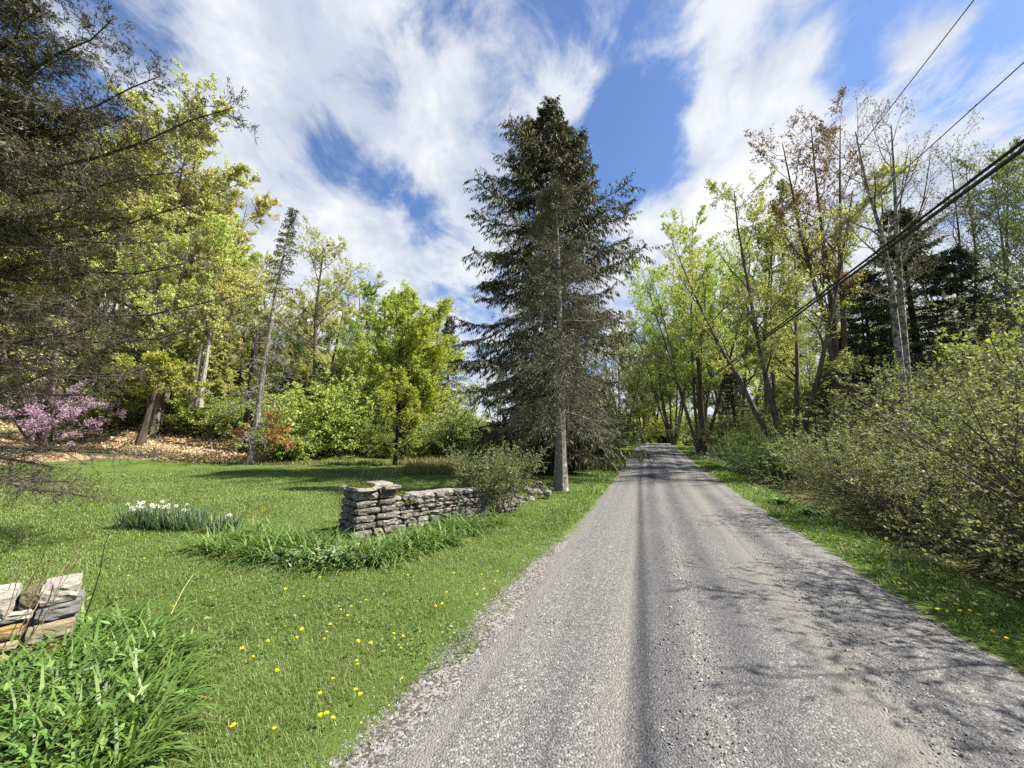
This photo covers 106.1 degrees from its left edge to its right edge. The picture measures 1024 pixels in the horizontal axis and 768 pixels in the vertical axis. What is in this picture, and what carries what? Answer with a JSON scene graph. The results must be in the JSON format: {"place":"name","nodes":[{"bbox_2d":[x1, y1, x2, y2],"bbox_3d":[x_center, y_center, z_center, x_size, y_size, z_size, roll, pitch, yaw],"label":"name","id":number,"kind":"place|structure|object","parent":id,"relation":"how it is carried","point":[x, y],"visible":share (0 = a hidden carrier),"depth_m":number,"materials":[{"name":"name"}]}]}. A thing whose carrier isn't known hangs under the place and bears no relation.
{"place":"outdoors","nodes":[
{"label":"outdoors","id":0,"kind":"place"},
{"bbox_2d":[54,434,519,475],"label":"rough grass","id":1,"kind":"structure","parent":0,"point":[411,464],"depth_m":23.62,"materials":[{"name":"green plant"}]},
{"bbox_2d":[0,332,1023,767],"bbox_3d":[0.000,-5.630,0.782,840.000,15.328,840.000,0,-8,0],"label":"ground","id":2,"kind":"structure","parent":0,"point":[428,700],"depth_m":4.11,"materials":[{"name":"green plant"}]},
{"bbox_2d":[0,573,84,667],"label":"stone wall","id":3,"kind":"structure","parent":2,"relation":"on","point":[66,605],"depth_m":2.84,"materials":[{"name":"beige stone"}]},
{"bbox_2d":[9,316,87,444],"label":"twin trunk tree","id":4,"kind":"object","parent":2,"relation":"on","point":[50,408],"visible":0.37,"depth_m":24.57,"materials":[{"name":"green plant"}]},
{"bbox_2d":[0,236,97,418],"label":"hillside tree","id":5,"kind":"object","parent":2,"relation":"on","point":[26,331],"visible":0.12,"depth_m":27.96,"materials":[{"name":"green plant"}]},
{"bbox_2d":[0,381,125,452],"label":"redbud tree","id":6,"kind":"object","parent":2,"relation":"on","point":[49,426],"visible":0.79,"depth_m":23.41,"materials":[{"name":"pink plant"}]},
{"bbox_2d":[0,112,172,330],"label":"hillside tree","id":7,"kind":"object","parent":2,"relation":"on","point":[49,258],"visible":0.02,"depth_m":34.10,"materials":[{"name":"green plant"}]},
{"bbox_2d":[32,203,164,424],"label":"hillside tree","id":8,"kind":"object","parent":2,"relation":"on","point":[136,326],"visible":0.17,"depth_m":29.71,"materials":[{"name":"green plant"}]},
{"bbox_2d":[64,382,154,428],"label":"bush","id":9,"kind":"object","parent":2,"relation":"on","point":[135,409],"visible":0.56,"depth_m":28.86,"materials":[{"name":"green plant"}]},
{"bbox_2d":[0,579,233,767],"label":"daylily bed","id":10,"kind":"object","parent":2,"relation":"on","point":[135,743],"visible":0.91,"depth_m":2.23,"materials":[{"name":"green plant"}]},
{"bbox_2d":[2,530,89,661],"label":"dry weed stalks","id":11,"kind":"object","parent":10,"relation":"on","point":[45,615],"visible":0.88,"depth_m":2.77,"materials":[{"name":"beige plant"}]},
{"bbox_2d":[0,96,253,411],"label":"hillside tree","id":12,"kind":"object","parent":2,"relation":"on","point":[140,208],"visible":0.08,"depth_m":30.57,"materials":[{"name":"green plant"}]},
{"bbox_2d":[0,0,261,525],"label":"old spruce","id":13,"kind":"object","parent":2,"relation":"on","point":[40,161],"visible":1,"depth_m":7.11,"materials":[{"name":"green plant"}]},
{"bbox_2d":[48,80,257,405],"bbox_3d":[-31.340,-11.191,33.348,13.205,28.732,13.083,-5,-9,32],"label":"hillside tree","id":14,"kind":"object","parent":2,"relation":"on","point":[214,203],"visible":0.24,"depth_m":33.78,"materials":[{"name":"green plant"}]},
{"bbox_2d":[103,500,213,531],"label":"daffodil clump","id":15,"kind":"object","parent":2,"relation":"on","point":[156,518],"visible":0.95,"depth_m":7.09,"materials":[{"name":"green plant"}]},
{"bbox_2d":[106,349,212,445],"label":"leaning tree","id":16,"kind":"object","parent":2,"relation":"on","point":[149,358],"visible":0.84,"depth_m":26.22,"materials":[{"name":"green plant"}]},
{"bbox_2d":[140,412,200,434],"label":"bush","id":17,"kind":"object","parent":2,"relation":"on","point":[178,424],"visible":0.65,"depth_m":29.13,"materials":[{"name":"green plant"}]},
{"bbox_2d":[80,194,263,434],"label":"hillside tree","id":18,"kind":"object","parent":2,"relation":"on","point":[159,406],"visible":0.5,"depth_m":30.13,"materials":[{"name":"green plant"}]},
{"bbox_2d":[120,252,242,433],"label":"hillside tree","id":19,"kind":"object","parent":2,"relation":"on","point":[189,377],"visible":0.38,"depth_m":29.57,"materials":[{"name":"green plant"}]},
{"bbox_2d":[81,58,289,359],"bbox_3d":[-29.044,-12.332,35.214,10.647,30.870,16.120,1,-8,-4],"label":"hillside tree","id":20,"kind":"object","parent":2,"relation":"on","point":[252,286],"visible":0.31,"depth_m":33.89,"materials":[{"name":"green plant"}]},
{"bbox_2d":[0,386,370,462],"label":"fallen leaves","id":21,"kind":"object","parent":2,"relation":"on","point":[2,422],"visible":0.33,"depth_m":26.77,"materials":[{"name":"brown plant"}]},
{"bbox_2d":[172,299,231,407],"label":"pale tree","id":22,"kind":"object","parent":2,"relation":"on","point":[196,402],"visible":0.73,"depth_m":29.32,"materials":[{"name":"green plant"}]},
{"bbox_2d":[166,389,245,437],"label":"bush","id":23,"kind":"object","parent":2,"relation":"on","point":[206,429],"visible":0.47,"depth_m":29.03,"materials":[{"name":"green plant"}]},
{"bbox_2d":[157,281,272,405],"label":"hillside tree","id":24,"kind":"object","parent":2,"relation":"on","point":[221,387],"visible":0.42,"depth_m":33.07,"materials":[{"name":"green plant"}]},
{"bbox_2d":[192,352,248,409],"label":"understory tree","id":25,"kind":"object","parent":2,"relation":"on","point":[227,366],"visible":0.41,"depth_m":32.74,"materials":[{"name":"green plant"}]},
{"bbox_2d":[160,150,281,390],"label":"hillside tree","id":26,"kind":"object","parent":2,"relation":"on","point":[266,200],"visible":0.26,"depth_m":37.95,"materials":[{"name":"green plant"}]},
{"bbox_2d":[201,510,245,533],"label":"daffodil clump","id":27,"kind":"object","parent":2,"relation":"on","point":[220,522],"visible":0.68,"depth_m":6.86,"materials":[{"name":"green plant"}]},
{"bbox_2d":[2,128,454,392],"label":"hillside woods","id":28,"kind":"object","parent":2,"relation":"on","point":[218,198],"visible":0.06,"depth_m":52.74,"materials":[{"name":"green plant"}]},
{"bbox_2d":[237,334,266,452],"bbox_3d":[-18.662,0.734,27.636,1.721,8.876,2.475,6,-10,-36],"label":"dead snag","id":29,"kind":"object","parent":2,"relation":"on","point":[248,416],"visible":0.57,"depth_m":27.52,"materials":[{"name":"grey plant"}]},
{"bbox_2d":[218,236,289,383],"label":"hillside tree","id":30,"kind":"object","parent":2,"relation":"on","point":[277,304],"visible":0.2,"depth_m":42.62,"materials":[{"name":"green plant"}]},
{"bbox_2d":[200,207,311,464],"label":"slender conifer","id":31,"kind":"object","parent":2,"relation":"on","point":[252,449],"visible":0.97,"depth_m":24.34,"materials":[{"name":"grey plant"}]},
{"bbox_2d":[243,247,281,341],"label":"hillside tree","id":32,"kind":"object","parent":2,"relation":"on","point":[262,265],"visible":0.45,"depth_m":47.24,"materials":[{"name":"green plant"}]},
{"bbox_2d":[245,309,303,399],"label":"hillside tree","id":33,"kind":"object","parent":2,"relation":"on","point":[273,367],"visible":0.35,"depth_m":34.89,"materials":[{"name":"green plant"}]},
{"bbox_2d":[223,417,359,461],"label":"bush","id":34,"kind":"object","parent":2,"relation":"on","point":[295,453],"visible":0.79,"depth_m":25.43,"materials":[{"name":"green plant"}]},
{"bbox_2d":[262,342,320,406],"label":"understory tree","id":35,"kind":"object","parent":2,"relation":"on","point":[298,372],"visible":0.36,"depth_m":34.91,"materials":[{"name":"green plant"}]},
{"bbox_2d":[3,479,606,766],"bbox_3d":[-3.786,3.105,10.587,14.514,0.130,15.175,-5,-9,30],"label":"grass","id":36,"kind":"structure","parent":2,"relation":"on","point":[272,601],"depth_m":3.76,"materials":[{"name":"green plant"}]},
{"bbox_2d":[237,367,376,458],"bbox_3d":[-14.807,2.116,28.205,8.839,6.543,10.353,5,-10,-35],"label":"bush","id":37,"kind":"object","parent":2,"relation":"on","point":[341,403],"visible":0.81,"depth_m":27.41,"materials":[{"name":"green plant"}]},
{"bbox_2d":[275,326,342,411],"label":"hillside tree","id":38,"kind":"object","parent":2,"relation":"on","point":[299,345],"visible":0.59,"depth_m":33.31,"materials":[{"name":"green plant"}]},
{"bbox_2d":[272,286,349,374],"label":"hillside tree","id":39,"kind":"object","parent":2,"relation":"on","point":[310,331],"visible":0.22,"depth_m":43.80,"materials":[{"name":"green plant"}]},
{"bbox_2d":[259,214,375,401],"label":"hillside tree","id":40,"kind":"object","parent":2,"relation":"on","point":[318,257],"visible":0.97,"depth_m":36.31,"materials":[{"name":"green plant"}]},
{"bbox_2d":[270,540,391,570],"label":"variegated plants","id":41,"kind":"object","parent":2,"relation":"on","point":[322,552],"visible":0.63,"depth_m":4.96,"materials":[{"name":"green plant"}]},
{"bbox_2d":[302,277,374,378],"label":"hillside tree","id":42,"kind":"object","parent":2,"relation":"on","point":[345,321],"visible":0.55,"depth_m":42.38,"materials":[{"name":"green plant"}]},
{"bbox_2d":[297,342,385,403],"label":"understory tree","id":43,"kind":"object","parent":2,"relation":"on","point":[345,361],"visible":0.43,"depth_m":33.83,"materials":[{"name":"green plant"}]},
{"bbox_2d":[162,504,521,579],"bbox_3d":[-2.202,2.287,5.911,5.555,0.626,2.911,3,-8,-18],"label":"daylily bed","id":44,"kind":"object","parent":2,"relation":"on","point":[273,541],"visible":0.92,"depth_m":5.47,"materials":[{"name":"green plant"}]},
{"bbox_2d":[303,399,391,451],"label":"bush","id":45,"kind":"object","parent":2,"relation":"on","point":[368,419],"visible":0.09,"depth_m":30.31,"materials":[{"name":"green plant"}]},
{"bbox_2d":[320,271,389,375],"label":"hillside tree","id":46,"kind":"object","parent":2,"relation":"on","point":[372,299],"visible":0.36,"depth_m":48.24,"materials":[{"name":"green plant"}]},
{"bbox_2d":[331,338,395,416],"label":"understory tree","id":47,"kind":"object","parent":2,"relation":"on","point":[368,380],"visible":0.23,"depth_m":38.40,"materials":[{"name":"green plant"}]},
{"bbox_2d":[331,420,398,456],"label":"bush","id":48,"kind":"object","parent":2,"relation":"on","point":[361,438],"visible":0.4,"depth_m":29.39,"materials":[{"name":"green plant"}]},
{"bbox_2d":[360,380,427,465],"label":"young tree","id":49,"kind":"object","parent":2,"relation":"on","point":[411,421],"visible":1,"depth_m":22.93,"materials":[{"name":"green plant"}]},
{"bbox_2d":[349,284,465,453],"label":"round tree","id":50,"kind":"object","parent":2,"relation":"on","point":[418,329],"visible":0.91,"depth_m":32.97,"materials":[{"name":"green plant"}]},
{"bbox_2d":[336,480,518,538],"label":"stone wall","id":51,"kind":"structure","parent":2,"relation":"on","point":[366,507],"depth_m":6.87,"materials":[{"name":"grey stone"}]},
{"bbox_2d":[398,419,476,457],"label":"bush","id":52,"kind":"object","parent":2,"relation":"on","point":[425,446],"visible":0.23,"depth_m":28.62,"materials":[{"name":"green plant"}]},
{"bbox_2d":[408,346,468,421],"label":"understory tree","id":53,"kind":"object","parent":2,"relation":"on","point":[442,408],"visible":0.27,"depth_m":36.41,"materials":[{"name":"green plant"}]},
{"bbox_2d":[429,316,472,421],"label":"hemlock","id":54,"kind":"object","parent":2,"relation":"on","point":[449,323],"visible":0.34,"depth_m":48.83,"materials":[{"name":"green plant"}]},
{"bbox_2d":[409,402,496,456],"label":"bush","id":55,"kind":"object","parent":2,"relation":"on","point":[462,432],"visible":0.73,"depth_m":27.32,"materials":[{"name":"green plant"}]},
{"bbox_2d":[438,436,553,513],"bbox_3d":[-0.181,2.060,8.605,2.427,1.769,2.844,5,-9,-30],"label":"leafy shrub","id":56,"kind":"object","parent":2,"relation":"on","point":[475,473],"visible":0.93,"depth_m":8.33,"materials":[{"name":"green plant"}]},
{"bbox_2d":[458,438,533,484],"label":"bush","id":57,"kind":"object","parent":2,"relation":"on","point":[486,451],"visible":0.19,"depth_m":12.17,"materials":[{"name":"green plant"}]},
{"bbox_2d":[0,290,1023,457],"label":"undergrowth","id":58,"kind":"object","parent":2,"relation":"on","point":[785,392],"visible":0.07,"depth_m":28.73,"materials":[{"name":"green plant"}]},
{"bbox_2d":[470,404,570,467],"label":"bush","id":59,"kind":"object","parent":2,"relation":"on","point":[485,431],"visible":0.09,"depth_m":19.88,"materials":[{"name":"green plant"}]},
{"bbox_2d":[514,481,554,504],"bbox_3d":[0.622,2.996,10.623,1.018,0.383,3.881,-2,-8,16],"label":"stone rubble","id":60,"kind":"object","parent":2,"relation":"on","point":[548,493],"visible":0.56,"depth_m":10.28,"materials":[{"name":"grey stone"}]},
{"bbox_2d":[459,366,612,423],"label":"valley woods","id":61,"kind":"object","parent":2,"relation":"on","point":[470,402],"visible":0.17,"depth_m":78.55,"materials":[{"name":"green plant"}]},
{"bbox_2d":[485,175,637,491],"bbox_3d":[1.583,-1.878,12.508,5.186,10.754,4.755,0,-8,0],"label":"dying fir","id":62,"kind":"object","parent":2,"relation":"on","point":[555,271],"visible":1,"depth_m":12.41,"materials":[{"name":"grey plant"}]},
{"bbox_2d":[446,95,677,474],"bbox_3d":[1.669,-4.998,18.227,9.970,18.481,10.443,0,-8,0],"label":"spruce tree","id":63,"kind":"object","parent":2,"relation":"on","point":[539,158],"visible":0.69,"depth_m":17.35,"materials":[{"name":"green plant"}]},
{"bbox_2d":[532,415,602,473],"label":"bush","id":64,"kind":"object","parent":2,"relation":"on","point":[570,468],"visible":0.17,"depth_m":16.90,"materials":[{"name":"green plant"}]},
{"bbox_2d":[598,406,644,451],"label":"bush","id":65,"kind":"object","parent":2,"relation":"on","point":[628,428],"visible":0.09,"depth_m":30.07,"materials":[{"name":"green plant"}]},
{"bbox_2d":[587,324,659,446],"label":"roadside tree","id":66,"kind":"object","parent":2,"relation":"on","point":[634,390],"visible":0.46,"depth_m":39.63,"materials":[{"name":"green plant"}]},
{"bbox_2d":[619,348,661,443],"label":"roadside tree","id":67,"kind":"object","parent":2,"relation":"on","point":[647,412],"visible":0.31,"depth_m":55.45,"materials":[{"name":"green plant"}]},
{"bbox_2d":[602,400,725,444],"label":"thicket","id":68,"kind":"object","parent":2,"relation":"on","point":[658,430],"visible":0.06,"depth_m":60.41,"materials":[{"name":"green plant"}]},
{"bbox_2d":[617,279,714,444],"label":"roadside tree","id":69,"kind":"object","parent":2,"relation":"on","point":[670,396],"visible":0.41,"depth_m":43.74,"materials":[{"name":"green plant"}]},
{"bbox_2d":[696,355,706,457],"bbox_3d":[12.510,1.550,25.422,0.370,7.065,0.299,5,-9,-32],"label":"utility pole","id":70,"kind":"object","parent":2,"relation":"on","point":[702,416],"visible":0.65,"depth_m":25.33,"materials":[{"name":"wood"}]},
{"bbox_2d":[653,139,1023,410],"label":"cable bundle","id":71,"kind":"object","parent":70,"relation":"attached to","point":[983,178],"visible":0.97,"depth_m":4.78,"materials":[{"name":"black rubber"}]},
{"bbox_2d":[696,62,1023,368],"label":"power wire","id":72,"kind":"object","parent":70,"relation":"attached to","point":[902,171],"visible":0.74,"depth_m":4.69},
{"bbox_2d":[623,204,789,453],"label":"roadside tree","id":73,"kind":"object","parent":2,"relation":"on","point":[689,374],"visible":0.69,"depth_m":30.62,"materials":[{"name":"green plant"}]},
{"bbox_2d":[664,283,761,425],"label":"roadside tree","id":74,"kind":"object","parent":2,"relation":"on","point":[716,394],"visible":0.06,"depth_m":44.88,"materials":[{"name":"green plant"}]},
{"bbox_2d":[706,369,763,457],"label":"hemlock","id":75,"kind":"object","parent":2,"relation":"on","point":[730,378],"visible":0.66,"depth_m":27.88,"materials":[{"name":"green plant"}]},
{"bbox_2d":[670,397,805,460],"bbox_3d":[15.734,3.487,26.087,9.032,5.044,7.870,-7,-11,42],"label":"thicket bush","id":76,"kind":"object","parent":2,"relation":"on","point":[724,428],"visible":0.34,"depth_m":25.40,"materials":[{"name":"green plant"}]},
{"bbox_2d":[665,225,813,429],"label":"roadside tree","id":77,"kind":"object","parent":2,"relation":"on","point":[711,242],"visible":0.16,"depth_m":35.05,"materials":[{"name":"green plant"}]},
{"bbox_2d":[686,423,864,487],"bbox_3d":[10.306,3.117,15.420,5.906,3.160,5.790,-7,-11,41],"label":"green bush","id":78,"kind":"object","parent":2,"relation":"on","point":[740,461],"visible":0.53,"depth_m":14.93,"materials":[{"name":"green plant"}]},
{"bbox_2d":[529,446,1023,668],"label":"verge grass","id":79,"kind":"structure","parent":2,"relation":"on","point":[878,559],"depth_m":5.19,"materials":[{"name":"green plant"}]},
{"bbox_2d":[715,178,838,428],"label":"roadside tree","id":80,"kind":"object","parent":2,"relation":"on","point":[769,270],"visible":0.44,"depth_m":26.99,"materials":[{"name":"green plant"}]},
{"bbox_2d":[651,158,921,442],"bbox_3d":[15.155,-3.448,21.481,10.450,16.672,12.966,4,-9,-29],"label":"roadside tree","id":81,"kind":"object","parent":2,"relation":"on","point":[769,353],"visible":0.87,"depth_m":20.79,"materials":[{"name":"green plant"}]},
{"bbox_2d":[736,393,892,468],"bbox_3d":[16.365,2.834,19.674,8.677,4.460,7.661,-5,-10,34],"label":"thicket bush","id":82,"kind":"object","parent":2,"relation":"on","point":[772,421],"visible":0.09,"depth_m":20.24,"materials":[{"name":"green plant"}]},
{"bbox_2d":[611,301,1020,445],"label":"roadside woods","id":83,"kind":"object","parent":2,"relation":"on","point":[805,362],"visible":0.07,"depth_m":60.12,"materials":[{"name":"green plant"}]},
{"bbox_2d":[744,85,898,427],"bbox_3d":[16.208,-5.787,19.733,4.771,20.157,5.268,4,-9,-25],"label":"red budded tree","id":84,"kind":"object","parent":2,"relation":"on","point":[833,349],"visible":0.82,"depth_m":20.30,"materials":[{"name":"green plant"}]},
{"bbox_2d":[777,248,911,372],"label":"roadside tree","id":85,"kind":"object","parent":2,"relation":"on","point":[873,270],"visible":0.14,"depth_m":30.81,"materials":[{"name":"green plant"}]},
{"bbox_2d":[806,337,890,436],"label":"hemlock","id":86,"kind":"object","parent":2,"relation":"on","point":[851,345],"visible":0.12,"depth_m":19.54,"materials":[{"name":"green plant"}]},
{"bbox_2d":[802,269,937,443],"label":"hemlock","id":87,"kind":"object","parent":2,"relation":"on","point":[857,326],"visible":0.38,"depth_m":20.24,"materials":[{"name":"green plant"}]},
{"bbox_2d":[754,357,993,462],"bbox_3d":[15.299,1.940,15.717,8.395,5.380,9.634,-1,-8,10],"label":"thicket bush","id":88,"kind":"object","parent":2,"relation":"on","point":[841,410],"visible":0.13,"depth_m":15.23,"materials":[{"name":"green plant"}]},
{"bbox_2d":[738,401,1020,528],"bbox_3d":[8.522,2.116,9.032,5.720,3.195,4.985,-4,-9,28],"label":"thicket bush","id":89,"kind":"object","parent":2,"relation":"on","point":[855,503],"visible":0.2,"depth_m":8.96,"materials":[{"name":"green plant"}]},
{"bbox_2d":[751,379,1023,576],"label":"thicket bush","id":90,"kind":"object","parent":2,"relation":"on","point":[883,500],"visible":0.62,"depth_m":6.76,"materials":[{"name":"green plant"}]},
{"bbox_2d":[798,80,999,448],"bbox_3d":[15.227,-4.360,14.464,5.386,16.048,4.867,0,-8,0],"label":"mottled tree","id":91,"kind":"object","parent":2,"relation":"on","point":[900,332],"visible":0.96,"depth_m":15.04,"materials":[{"name":"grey plant"}]},
{"bbox_2d":[785,273,1023,612],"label":"thicket bush","id":92,"kind":"object","parent":2,"relation":"on","point":[975,469],"visible":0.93,"depth_m":4.00,"materials":[{"name":"green plant"}]},
{"bbox_2d":[796,398,1021,481],"bbox_3d":[13.242,2.079,11.798,7.230,3.717,6.384,-4,-9,29],"label":"thicket bush","id":93,"kind":"object","parent":2,"relation":"on","point":[886,436],"visible":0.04,"depth_m":11.97,"materials":[{"name":"green plant"}]},
{"bbox_2d":[800,313,1023,535],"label":"thicket bush","id":94,"kind":"object","parent":2,"relation":"on","point":[926,400],"visible":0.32,"depth_m":7.65,"materials":[{"name":"green plant"}]},
{"bbox_2d":[812,206,1020,427],"bbox_3d":[20.369,-2.722,19.477,7.995,13.654,7.916,-1,-8,5],"label":"hemlock","id":95,"kind":"object","parent":2,"relation":"on","point":[914,330],"visible":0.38,"depth_m":19.28,"materials":[{"name":"green plant"}]},
{"bbox_2d":[833,282,1023,521],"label":"thicket bush","id":96,"kind":"object","parent":2,"relation":"on","point":[956,353],"visible":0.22,"depth_m":8.60,"materials":[{"name":"green plant"}]},
{"bbox_2d":[861,135,1023,351],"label":"roadside tree","id":97,"kind":"object","parent":2,"relation":"on","point":[990,204],"visible":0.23,"depth_m":23.42,"materials":[{"name":"green plant"}]},
{"bbox_2d":[886,244,1023,410],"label":"hemlock","id":98,"kind":"object","parent":2,"relation":"on","point":[957,253],"visible":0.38,"depth_m":17.91,"materials":[{"name":"green plant"}]},
{"bbox_2d":[912,104,1023,378],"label":"bare tree","id":99,"kind":"object","parent":2,"relation":"on","point":[956,204],"visible":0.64,"depth_m":19.36,"materials":[{"name":"green plant"}]},
{"bbox_2d":[934,145,1023,341],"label":"grey stemmed tree","id":100,"kind":"object","parent":2,"relation":"on","point":[1016,167],"visible":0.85,"depth_m":17.97,"materials":[{"name":"green plant"}]},
{"bbox_2d":[0,0,1023,421],"label":"sky","id":101,"kind":"structure","parent":0,"point":[373,117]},
{"bbox_2d":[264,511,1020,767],"bbox_3d":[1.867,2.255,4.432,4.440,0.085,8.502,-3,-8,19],"label":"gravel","id":102,"kind":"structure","parent":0,"point":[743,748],"depth_m":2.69,"materials":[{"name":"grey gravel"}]},
{"bbox_2d":[374,443,1023,767],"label":"road","id":103,"kind":"structure","parent":0,"point":[575,726],"depth_m":2.75,"materials":[{"name":"grey gravel"}]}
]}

